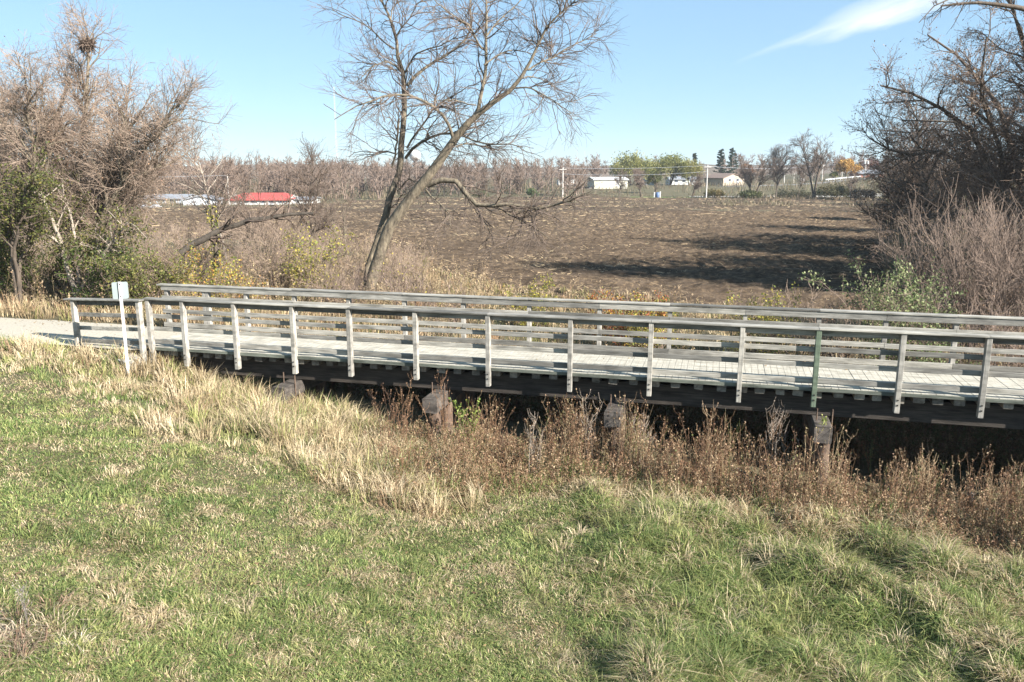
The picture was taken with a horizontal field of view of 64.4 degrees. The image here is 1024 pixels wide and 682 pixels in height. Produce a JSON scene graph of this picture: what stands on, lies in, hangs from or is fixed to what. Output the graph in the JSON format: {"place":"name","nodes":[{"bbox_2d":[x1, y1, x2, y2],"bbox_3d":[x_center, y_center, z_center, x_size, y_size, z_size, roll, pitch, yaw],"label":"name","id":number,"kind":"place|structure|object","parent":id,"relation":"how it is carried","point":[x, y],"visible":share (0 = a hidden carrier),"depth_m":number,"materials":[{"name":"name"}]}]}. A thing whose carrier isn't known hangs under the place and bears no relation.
{"place":"outdoors","nodes":[
{"label":"outdoors","id":0,"kind":"place"},
{"bbox_2d":[0,317,181,349],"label":"path","id":1,"kind":"structure","parent":0,"point":[50,329],"depth_m":23.26,"materials":[{"name":"beige concrete"}]},
{"bbox_2d":[2,196,982,327],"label":"ploughed field","id":2,"kind":"structure","parent":0,"point":[739,246],"depth_m":65.12,"materials":[{"name":"soil"}]},
{"bbox_2d":[0,173,1023,681],"bbox_3d":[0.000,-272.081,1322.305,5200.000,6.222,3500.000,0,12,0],"label":"ground","id":3,"kind":"structure","parent":0,"point":[522,423],"depth_m":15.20,"materials":[{"name":"plant"}]},
{"bbox_2d":[12,576,31,627],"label":"dead weed","id":4,"kind":"object","parent":3,"relation":"on","point":[24,607],"visible":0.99,"depth_m":9.28,"materials":[{"name":"plant"}]},
{"bbox_2d":[0,214,52,296],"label":"shrub","id":5,"kind":"object","parent":3,"relation":"on","point":[17,257],"visible":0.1,"depth_m":30.17,"materials":[{"name":"green plant"}]},
{"bbox_2d":[0,136,75,305],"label":"understory tree","id":6,"kind":"object","parent":3,"relation":"on","point":[26,206],"visible":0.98,"depth_m":26.70,"materials":[{"name":"green plant"}]},
{"bbox_2d":[0,204,96,300],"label":"shrub","id":7,"kind":"object","parent":3,"relation":"on","point":[26,268],"visible":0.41,"depth_m":29.14,"materials":[{"name":"green plant"}]},
{"bbox_2d":[0,579,100,676],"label":"dead grass clump","id":8,"kind":"object","parent":3,"relation":"on","point":[22,636],"visible":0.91,"depth_m":9.19,"materials":[{"name":"plant"}]},
{"bbox_2d":[0,43,106,255],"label":"bare tree","id":9,"kind":"object","parent":3,"relation":"on","point":[4,159],"visible":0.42,"depth_m":29.05,"materials":[{"name":"brown plant"}]},
{"bbox_2d":[6,164,163,297],"bbox_3d":[-14.762,-3.490,27.817,5.894,5.252,3.240,8,14,34],"label":"understory tree","id":10,"kind":"object","parent":3,"relation":"on","point":[85,238],"visible":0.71,"depth_m":27.80,"materials":[{"name":"green plant"}]},
{"bbox_2d":[51,219,154,310],"bbox_3d":[-13.809,-2.547,27.949,3.062,3.349,3.003,0,12,0],"label":"shrub","id":11,"kind":"object","parent":3,"relation":"on","point":[98,278],"visible":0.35,"depth_m":27.43,"materials":[{"name":"green plant"}]},
{"bbox_2d":[63,298,146,365],"bbox_3d":[-10.656,-0.243,21.388,2.449,1.826,0.235,4,12,17],"label":"approach fence","id":12,"kind":"object","parent":3,"relation":"on","point":[76,314],"visible":0.84,"depth_m":21.33,"materials":[{"name":"grey wood"}]},
{"bbox_2d":[98,349,140,369],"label":"dry grass","id":13,"kind":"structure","parent":3,"relation":"on","point":[130,354],"depth_m":20.93,"materials":[{"name":"beige plant"}]},
{"bbox_2d":[0,0,241,296],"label":"bare tree","id":14,"kind":"object","parent":3,"relation":"on","point":[115,150],"visible":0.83,"depth_m":28.96,"materials":[{"name":"brown plant"}]},
{"bbox_2d":[73,32,103,57],"bbox_3d":[-15.608,-10.902,29.821,0.952,0.950,0.960,0,12,0],"label":"nest","id":15,"kind":"object","parent":14,"relation":"attached to","point":[87,44],"visible":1,"depth_m":29.68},
{"bbox_2d":[112,282,129,377],"bbox_3d":[-9.673,-0.123,20.305,0.360,2.731,0.072,-5,13,-24],"label":"trail sign","id":16,"kind":"object","parent":3,"relation":"on","point":[120,291],"visible":0.97,"depth_m":20.14,"materials":[{"name":"metal"}]},
{"bbox_2d":[74,242,199,311],"bbox_3d":[-12.302,-1.963,27.046,3.503,2.601,2.709,0,12,0],"label":"shrub","id":17,"kind":"object","parent":3,"relation":"on","point":[131,273],"visible":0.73,"depth_m":26.59,"materials":[{"name":"green plant"}]},
{"bbox_2d":[142,194,197,202],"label":"building","id":18,"kind":"structure","parent":3,"relation":"on","point":[168,196],"depth_m":154.30,"materials":[{"name":"grey"}]},
{"bbox_2d":[126,211,233,293],"bbox_3d":[-13.418,-3.399,32.861,4.131,3.702,4.273,3,12,15],"label":"shrub","id":19,"kind":"object","parent":3,"relation":"on","point":[201,261],"visible":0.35,"depth_m":32.96,"materials":[{"name":"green plant"}]},
{"bbox_2d":[182,194,221,204],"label":"building","id":20,"kind":"structure","parent":3,"relation":"on","point":[189,200],"depth_m":145.88,"materials":[{"name":"grey"}]},
{"bbox_2d":[160,98,252,268],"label":"bare tree","id":21,"kind":"object","parent":3,"relation":"on","point":[219,203],"visible":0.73,"depth_m":46.18,"materials":[{"name":"brown plant"}]},
{"bbox_2d":[168,241,245,311],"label":"shrub","id":22,"kind":"object","parent":3,"relation":"on","point":[226,280],"visible":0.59,"depth_m":27.92,"materials":[{"name":"yellow plant"}]},
{"bbox_2d":[206,205,222,296],"bbox_3d":[-11.650,-3.296,31.990,0.617,4.076,0.661,0,12,0],"label":"snag","id":23,"kind":"object","parent":3,"relation":"on","point":[216,248],"visible":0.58,"depth_m":31.81,"materials":[{"name":"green plant"}]},
{"bbox_2d":[0,217,441,302],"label":"twiggy scrub","id":24,"kind":"object","parent":3,"relation":"on","point":[354,263],"visible":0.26,"depth_m":41.21,"materials":[{"name":"brown plant"}]},
{"bbox_2d":[219,270,277,309],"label":"shrub","id":25,"kind":"object","parent":3,"relation":"on","point":[249,284],"visible":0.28,"depth_m":30.33,"materials":[{"name":"yellow plant"}]},
{"bbox_2d":[214,148,289,259],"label":"bare tree","id":26,"kind":"object","parent":3,"relation":"on","point":[243,217],"visible":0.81,"depth_m":49.22,"materials":[{"name":"brown plant"}]},
{"bbox_2d":[230,193,294,204],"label":"building","id":27,"kind":"structure","parent":3,"relation":"on","point":[264,196],"depth_m":148.18,"materials":[{"name":"red"}]},
{"bbox_2d":[0,327,525,517],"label":"dry grass","id":28,"kind":"structure","parent":3,"relation":"on","point":[246,407],"depth_m":18.73,"materials":[{"name":"plant"}]},
{"bbox_2d":[226,189,325,297],"bbox_3d":[-9.274,-3.654,32.288,3.861,4.827,5.197,-4,12,-17],"label":"shrub","id":29,"kind":"object","parent":3,"relation":"on","point":[279,244],"visible":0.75,"depth_m":32.35,"materials":[{"name":"brown plant"}]},
{"bbox_2d":[2,154,590,198],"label":"bare woods","id":30,"kind":"object","parent":3,"relation":"on","point":[380,177],"visible":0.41,"depth_m":193.25,"materials":[{"name":"plant"}]},
{"bbox_2d":[272,132,344,264],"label":"bare tree","id":31,"kind":"object","parent":3,"relation":"on","point":[310,195],"visible":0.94,"depth_m":51.34,"materials":[{"name":"brown plant"}]},
{"bbox_2d":[278,223,355,301],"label":"shrub","id":32,"kind":"object","parent":3,"relation":"on","point":[301,267],"visible":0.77,"depth_m":31.36,"materials":[{"name":"yellow plant"}]},
{"bbox_2d":[302,158,361,253],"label":"bare tree","id":33,"kind":"object","parent":3,"relation":"on","point":[337,225],"visible":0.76,"depth_m":59.58,"materials":[{"name":"brown plant"}]},
{"bbox_2d":[299,257,384,313],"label":"shrub","id":34,"kind":"object","parent":3,"relation":"on","point":[338,279],"visible":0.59,"depth_m":30.24,"materials":[{"name":"brown plant"}]},
{"bbox_2d":[367,376,413,447],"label":"dead weed","id":35,"kind":"object","parent":3,"relation":"on","point":[402,418],"visible":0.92,"depth_m":18.48,"materials":[{"name":"plant"}]},
{"bbox_2d":[369,244,458,327],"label":"shrub","id":36,"kind":"object","parent":3,"relation":"on","point":[391,288],"visible":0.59,"depth_m":28.81,"materials":[{"name":"brown plant"}]},
{"bbox_2d":[409,149,420,160],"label":"water tower","id":37,"kind":"structure","parent":3,"relation":"on","point":[414,154],"depth_m":581.76,"materials":[{"name":"white metal"}]},
{"bbox_2d":[379,274,483,336],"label":"shrub","id":38,"kind":"object","parent":3,"relation":"on","point":[456,319],"visible":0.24,"depth_m":27.83,"materials":[{"name":"brown plant"}]},
{"bbox_2d":[415,368,452,448],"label":"dead weed","id":39,"kind":"object","parent":3,"relation":"on","point":[446,411],"visible":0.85,"depth_m":18.28,"materials":[{"name":"plant"}]},
{"bbox_2d":[299,0,628,290],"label":"bare tree","id":40,"kind":"object","parent":3,"relation":"on","point":[387,225],"visible":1,"depth_m":32.97,"materials":[{"name":"brown plant"}]},
{"bbox_2d":[448,397,480,450],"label":"leafy weed","id":41,"kind":"object","parent":3,"relation":"on","point":[472,416],"visible":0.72,"depth_m":18.41,"materials":[{"name":"plant"}]},
{"bbox_2d":[0,334,965,543],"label":"green shoots","id":42,"kind":"object","parent":3,"relation":"on","point":[110,395],"visible":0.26,"depth_m":17.55,"materials":[{"name":"green plant"}]},
{"bbox_2d":[13,196,963,314],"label":"corn stubble","id":43,"kind":"object","parent":3,"relation":"on","point":[556,226],"visible":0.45,"depth_m":94.75,"materials":[{"name":"beige plant"}]},
{"bbox_2d":[471,403,515,467],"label":"dead weed","id":44,"kind":"object","parent":3,"relation":"on","point":[499,433],"visible":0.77,"depth_m":17.86,"materials":[{"name":"plant"}]},
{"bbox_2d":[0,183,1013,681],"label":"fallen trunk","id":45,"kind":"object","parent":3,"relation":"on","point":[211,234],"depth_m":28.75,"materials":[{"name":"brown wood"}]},
{"bbox_2d":[0,230,1013,365],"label":"dry scrub stalks","id":46,"kind":"object","parent":3,"relation":"on","point":[382,289],"visible":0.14,"depth_m":32.47,"materials":[{"name":"plant"}]},
{"bbox_2d":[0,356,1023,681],"bbox_3d":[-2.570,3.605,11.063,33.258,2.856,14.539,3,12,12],"label":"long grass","id":47,"kind":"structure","parent":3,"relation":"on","point":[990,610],"depth_m":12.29,"materials":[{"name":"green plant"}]},
{"bbox_2d":[0,249,1023,441],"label":"dry scrub grass","id":48,"kind":"structure","parent":3,"relation":"on","point":[10,303],"depth_m":29.00,"materials":[{"name":"plant"}]},
{"bbox_2d":[10,174,1016,207],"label":"field edge brush","id":49,"kind":"object","parent":3,"relation":"on","point":[736,201],"visible":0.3,"depth_m":190.01,"materials":[{"name":"plant"}]},
{"bbox_2d":[46,148,1008,183],"bbox_3d":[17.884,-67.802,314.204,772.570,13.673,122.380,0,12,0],"label":"distant woods","id":50,"kind":"object","parent":3,"relation":"on","point":[597,163],"visible":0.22,"depth_m":300.43,"materials":[{"name":"plant"}]},
{"bbox_2d":[498,273,561,332],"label":"shrub","id":51,"kind":"object","parent":3,"relation":"on","point":[536,294],"visible":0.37,"depth_m":29.43,"materials":[{"name":"yellow plant"}]},
{"bbox_2d":[526,188,539,197],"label":"bush","id":52,"kind":"object","parent":3,"relation":"on","point":[529,191],"visible":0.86,"depth_m":182.52,"materials":[{"name":"green plant"}]},
{"bbox_2d":[525,409,543,472],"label":"dead weed","id":53,"kind":"object","parent":3,"relation":"on","point":[531,445],"visible":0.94,"depth_m":17.52,"materials":[{"name":"plant"}]},
{"bbox_2d":[142,283,1023,493],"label":"footbridge","id":54,"kind":"object","parent":3,"relation":"on","point":[984,394],"visible":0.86,"depth_m":19.06,"materials":[{"name":"grey wood"}]},
{"bbox_2d":[572,389,602,462],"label":"dead weed","id":55,"kind":"object","parent":3,"relation":"on","point":[589,426],"visible":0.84,"depth_m":18.39,"materials":[{"name":"plant"}]},
{"bbox_2d":[587,177,628,188],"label":"building","id":56,"kind":"structure","parent":3,"relation":"on","point":[608,182],"depth_m":218.06,"materials":[{"name":"white"}]},
{"bbox_2d":[613,169,630,196],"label":"bare tree","id":57,"kind":"object","parent":3,"relation":"on","point":[621,184],"visible":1,"depth_m":182.32,"materials":[{"name":"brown plant"}]},
{"bbox_2d":[586,287,674,346],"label":"shrub","id":58,"kind":"object","parent":3,"relation":"on","point":[610,311],"visible":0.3,"depth_m":26.69,"materials":[{"name":"brown plant"}]},
{"bbox_2d":[608,147,658,184],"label":"leafy tree","id":59,"kind":"object","parent":3,"relation":"on","point":[632,164],"visible":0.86,"depth_m":244.66,"materials":[{"name":"green plant"}]},
{"bbox_2d":[631,168,647,196],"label":"bare tree","id":60,"kind":"object","parent":3,"relation":"on","point":[639,173],"visible":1,"depth_m":183.63,"materials":[{"name":"brown plant"}]},
{"bbox_2d":[629,410,656,460],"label":"dead weed","id":61,"kind":"object","parent":3,"relation":"on","point":[643,432],"visible":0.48,"depth_m":18.43,"materials":[{"name":"plant"}]},
{"bbox_2d":[613,288,687,348],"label":"shrub","id":62,"kind":"object","parent":3,"relation":"on","point":[644,329],"visible":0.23,"depth_m":26.28,"materials":[{"name":"brown plant"}]},
{"bbox_2d":[647,170,662,192],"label":"leafy tree","id":63,"kind":"object","parent":3,"relation":"on","point":[651,178],"visible":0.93,"depth_m":200.59,"materials":[{"name":"green plant"}]},
{"bbox_2d":[652,151,689,184],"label":"leafy tree","id":64,"kind":"object","parent":3,"relation":"on","point":[670,162],"visible":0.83,"depth_m":246.16,"materials":[{"name":"green plant"}]},
{"bbox_2d":[326,345,1023,483],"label":"shaded brush","id":65,"kind":"object","parent":3,"relation":"on","point":[863,434],"visible":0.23,"depth_m":20.11,"materials":[{"name":"plant"}]},
{"bbox_2d":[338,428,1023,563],"bbox_3d":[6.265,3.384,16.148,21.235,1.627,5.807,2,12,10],"label":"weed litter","id":66,"kind":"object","parent":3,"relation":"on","point":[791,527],"visible":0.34,"depth_m":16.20,"materials":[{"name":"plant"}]},
{"bbox_2d":[665,176,697,184],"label":"building","id":67,"kind":"structure","parent":3,"relation":"on","point":[676,181],"depth_m":257.24,"materials":[{"name":"white"}]},
{"bbox_2d":[341,388,1023,558],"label":"brown weeds","id":68,"kind":"object","parent":3,"relation":"on","point":[847,492],"visible":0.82,"depth_m":16.88,"materials":[{"name":"plant"}]},
{"bbox_2d":[676,157,704,185],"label":"leafy tree","id":69,"kind":"object","parent":3,"relation":"on","point":[693,167],"visible":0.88,"depth_m":243.56,"materials":[{"name":"green plant"}]},
{"bbox_2d":[690,172,702,197],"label":"bare tree","id":70,"kind":"object","parent":3,"relation":"on","point":[696,184],"visible":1,"depth_m":184.06,"materials":[{"name":"brown plant"}]},
{"bbox_2d":[673,399,734,488],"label":"dead weed","id":71,"kind":"object","parent":3,"relation":"on","point":[710,447],"visible":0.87,"depth_m":17.18,"materials":[{"name":"plant"}]},
{"bbox_2d":[703,187,725,197],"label":"bush","id":72,"kind":"object","parent":3,"relation":"on","point":[716,192],"visible":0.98,"depth_m":180.18,"materials":[{"name":"green plant"}]},
{"bbox_2d":[712,149,726,172],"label":"pine tree","id":73,"kind":"object","parent":3,"relation":"on","point":[720,161],"visible":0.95,"depth_m":277.75,"materials":[{"name":"green plant"}]},
{"bbox_2d":[704,173,743,185],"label":"building","id":74,"kind":"structure","parent":3,"relation":"on","point":[714,178],"depth_m":245.84,"materials":[{"name":"beige brick"}]},
{"bbox_2d":[725,147,738,173],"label":"pine tree","id":75,"kind":"object","parent":3,"relation":"on","point":[731,163],"visible":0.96,"depth_m":273.42,"materials":[{"name":"green plant"}]},
{"bbox_2d":[737,189,764,198],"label":"bush","id":76,"kind":"object","parent":3,"relation":"on","point":[749,193],"visible":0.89,"depth_m":178.22,"materials":[{"name":"green plant"}]},
{"bbox_2d":[733,151,777,198],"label":"bare tree","id":77,"kind":"object","parent":3,"relation":"on","point":[748,174],"visible":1,"depth_m":177.35,"materials":[{"name":"brown plant"}]},
{"bbox_2d":[712,281,809,359],"bbox_3d":[7.908,-0.445,25.655,2.594,2.917,2.548,-3,12,-15],"label":"shrub","id":78,"kind":"object","parent":3,"relation":"on","point":[765,318],"visible":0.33,"depth_m":25.38,"materials":[{"name":"brown plant"}]},
{"bbox_2d":[759,400,799,492],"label":"dead weed","id":79,"kind":"object","parent":3,"relation":"on","point":[772,428],"visible":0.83,"depth_m":17.65,"materials":[{"name":"plant"}]},
{"bbox_2d":[765,142,797,198],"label":"bare tree","id":80,"kind":"object","parent":3,"relation":"on","point":[777,165],"visible":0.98,"depth_m":176.06,"materials":[{"name":"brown plant"}]},
{"bbox_2d":[735,279,847,361],"bbox_3d":[8.713,-0.425,25.438,2.534,3.047,3.458,-11,16,-42],"label":"shrub","id":81,"kind":"object","parent":3,"relation":"on","point":[785,351],"visible":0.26,"depth_m":25.45,"materials":[{"name":"brown plant"}]},
{"bbox_2d":[772,186,811,197],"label":"bush","id":82,"kind":"object","parent":3,"relation":"on","point":[793,193],"visible":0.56,"depth_m":180.29,"materials":[{"name":"green plant"}]},
{"bbox_2d":[794,162,811,197],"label":"bare tree","id":83,"kind":"object","parent":3,"relation":"on","point":[802,177],"visible":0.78,"depth_m":178.97,"materials":[{"name":"brown plant"}]},
{"bbox_2d":[788,129,836,198],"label":"bare tree","id":84,"kind":"object","parent":3,"relation":"on","point":[821,160],"visible":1,"depth_m":172.60,"materials":[{"name":"brown plant"}]},
{"bbox_2d":[815,181,849,198],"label":"bush","id":85,"kind":"object","parent":3,"relation":"on","point":[832,190],"visible":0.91,"depth_m":172.13,"materials":[{"name":"green plant"}]},
{"bbox_2d":[796,297,893,364],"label":"shrub","id":86,"kind":"object","parent":3,"relation":"on","point":[829,354],"visible":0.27,"depth_m":24.39,"materials":[{"name":"green plant"}]},
{"bbox_2d":[834,158,862,176],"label":"leafy tree","id":87,"kind":"object","parent":3,"relation":"on","point":[847,164],"visible":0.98,"depth_m":254.92,"materials":[{"name":"orange plant"}]},
{"bbox_2d":[846,175,860,199],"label":"bare tree","id":88,"kind":"object","parent":3,"relation":"on","point":[854,181],"visible":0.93,"depth_m":170.02,"materials":[{"name":"grey plant"}]},
{"bbox_2d":[847,187,876,199],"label":"bush","id":89,"kind":"object","parent":3,"relation":"on","point":[857,195],"visible":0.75,"depth_m":164.84,"materials":[{"name":"green plant"}]},
{"bbox_2d":[798,249,959,367],"bbox_3d":[10.498,-0.333,22.931,4.030,4.345,5.137,9,15,36],"label":"shrub","id":90,"kind":"object","parent":3,"relation":"on","point":[875,300],"visible":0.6,"depth_m":22.64,"materials":[{"name":"green plant"}]},
{"bbox_2d":[847,104,958,240],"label":"creek tree","id":91,"kind":"object","parent":3,"relation":"on","point":[883,221],"visible":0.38,"depth_m":62.56,"materials":[{"name":"brown plant"}]},
{"bbox_2d":[847,256,980,368],"bbox_3d":[11.367,-0.261,22.645,3.476,4.344,3.105,-4,13,-19],"label":"shrub","id":92,"kind":"object","parent":3,"relation":"on","point":[938,325],"visible":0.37,"depth_m":22.61,"materials":[{"name":"green plant"}]},
{"bbox_2d":[887,128,959,220],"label":"creek tree","id":93,"kind":"object","parent":3,"relation":"on","point":[929,180],"visible":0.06,"depth_m":76.23,"materials":[{"name":"brown plant"}]},
{"bbox_2d":[910,434,938,502],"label":"dead weed","id":94,"kind":"object","parent":3,"relation":"on","point":[921,461],"visible":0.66,"depth_m":17.77,"materials":[{"name":"plant"}]},
{"bbox_2d":[839,0,1023,287],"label":"creek tree","id":95,"kind":"object","parent":3,"relation":"on","point":[976,110],"visible":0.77,"depth_m":37.56,"materials":[{"name":"brown plant"}]},
{"bbox_2d":[859,56,1018,252],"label":"creek tree","id":96,"kind":"object","parent":3,"relation":"on","point":[906,192],"visible":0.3,"depth_m":57.59,"materials":[{"name":"brown plant"}]},
{"bbox_2d":[861,167,1023,346],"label":"shrub","id":97,"kind":"object","parent":3,"relation":"on","point":[948,281],"visible":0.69,"depth_m":27.33,"materials":[{"name":"brown plant"}]},
{"bbox_2d":[862,194,1023,330],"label":"creek brush","id":98,"kind":"object","parent":3,"relation":"on","point":[891,242],"visible":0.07,"depth_m":49.75,"materials":[{"name":"twig"},{"name":"foliage"}]},
{"bbox_2d":[913,185,1023,349],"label":"shrub","id":99,"kind":"object","parent":3,"relation":"on","point":[982,254],"visible":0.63,"depth_m":27.22,"materials":[{"name":"brown plant"}]},
{"bbox_2d":[915,274,1023,366],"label":"shrub","id":100,"kind":"object","parent":3,"relation":"on","point":[1011,364],"visible":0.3,"depth_m":24.55,"materials":[{"name":"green plant"}]},
{"bbox_2d":[919,0,1023,48],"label":"overhanging tree","id":101,"kind":"object","parent":3,"relation":"on","point":[1009,6],"visible":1,"depth_m":19.16,"materials":[{"name":"brown plant"}]},
{"bbox_2d":[939,10,1023,241],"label":"creek tree","id":102,"kind":"object","parent":3,"relation":"on","point":[1005,115],"visible":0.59,"depth_m":36.39,"materials":[{"name":"brown plant"}]},
{"bbox_2d":[979,455,1023,521],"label":"dead weed","id":103,"kind":"object","parent":3,"relation":"on","point":[1015,464],"visible":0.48,"depth_m":16.38,"materials":[{"name":"plant"}]},
{"bbox_2d":[0,0,1023,167],"label":"sky","id":104,"kind":"structure","parent":0,"point":[703,78],"materials":[{"name":"blue"}]},
{"bbox_2d":[177,164,998,178],"bbox_3d":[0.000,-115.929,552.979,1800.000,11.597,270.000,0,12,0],"label":"hills","id":105,"kind":"structure","parent":0,"point":[710,169],"depth_m":434.16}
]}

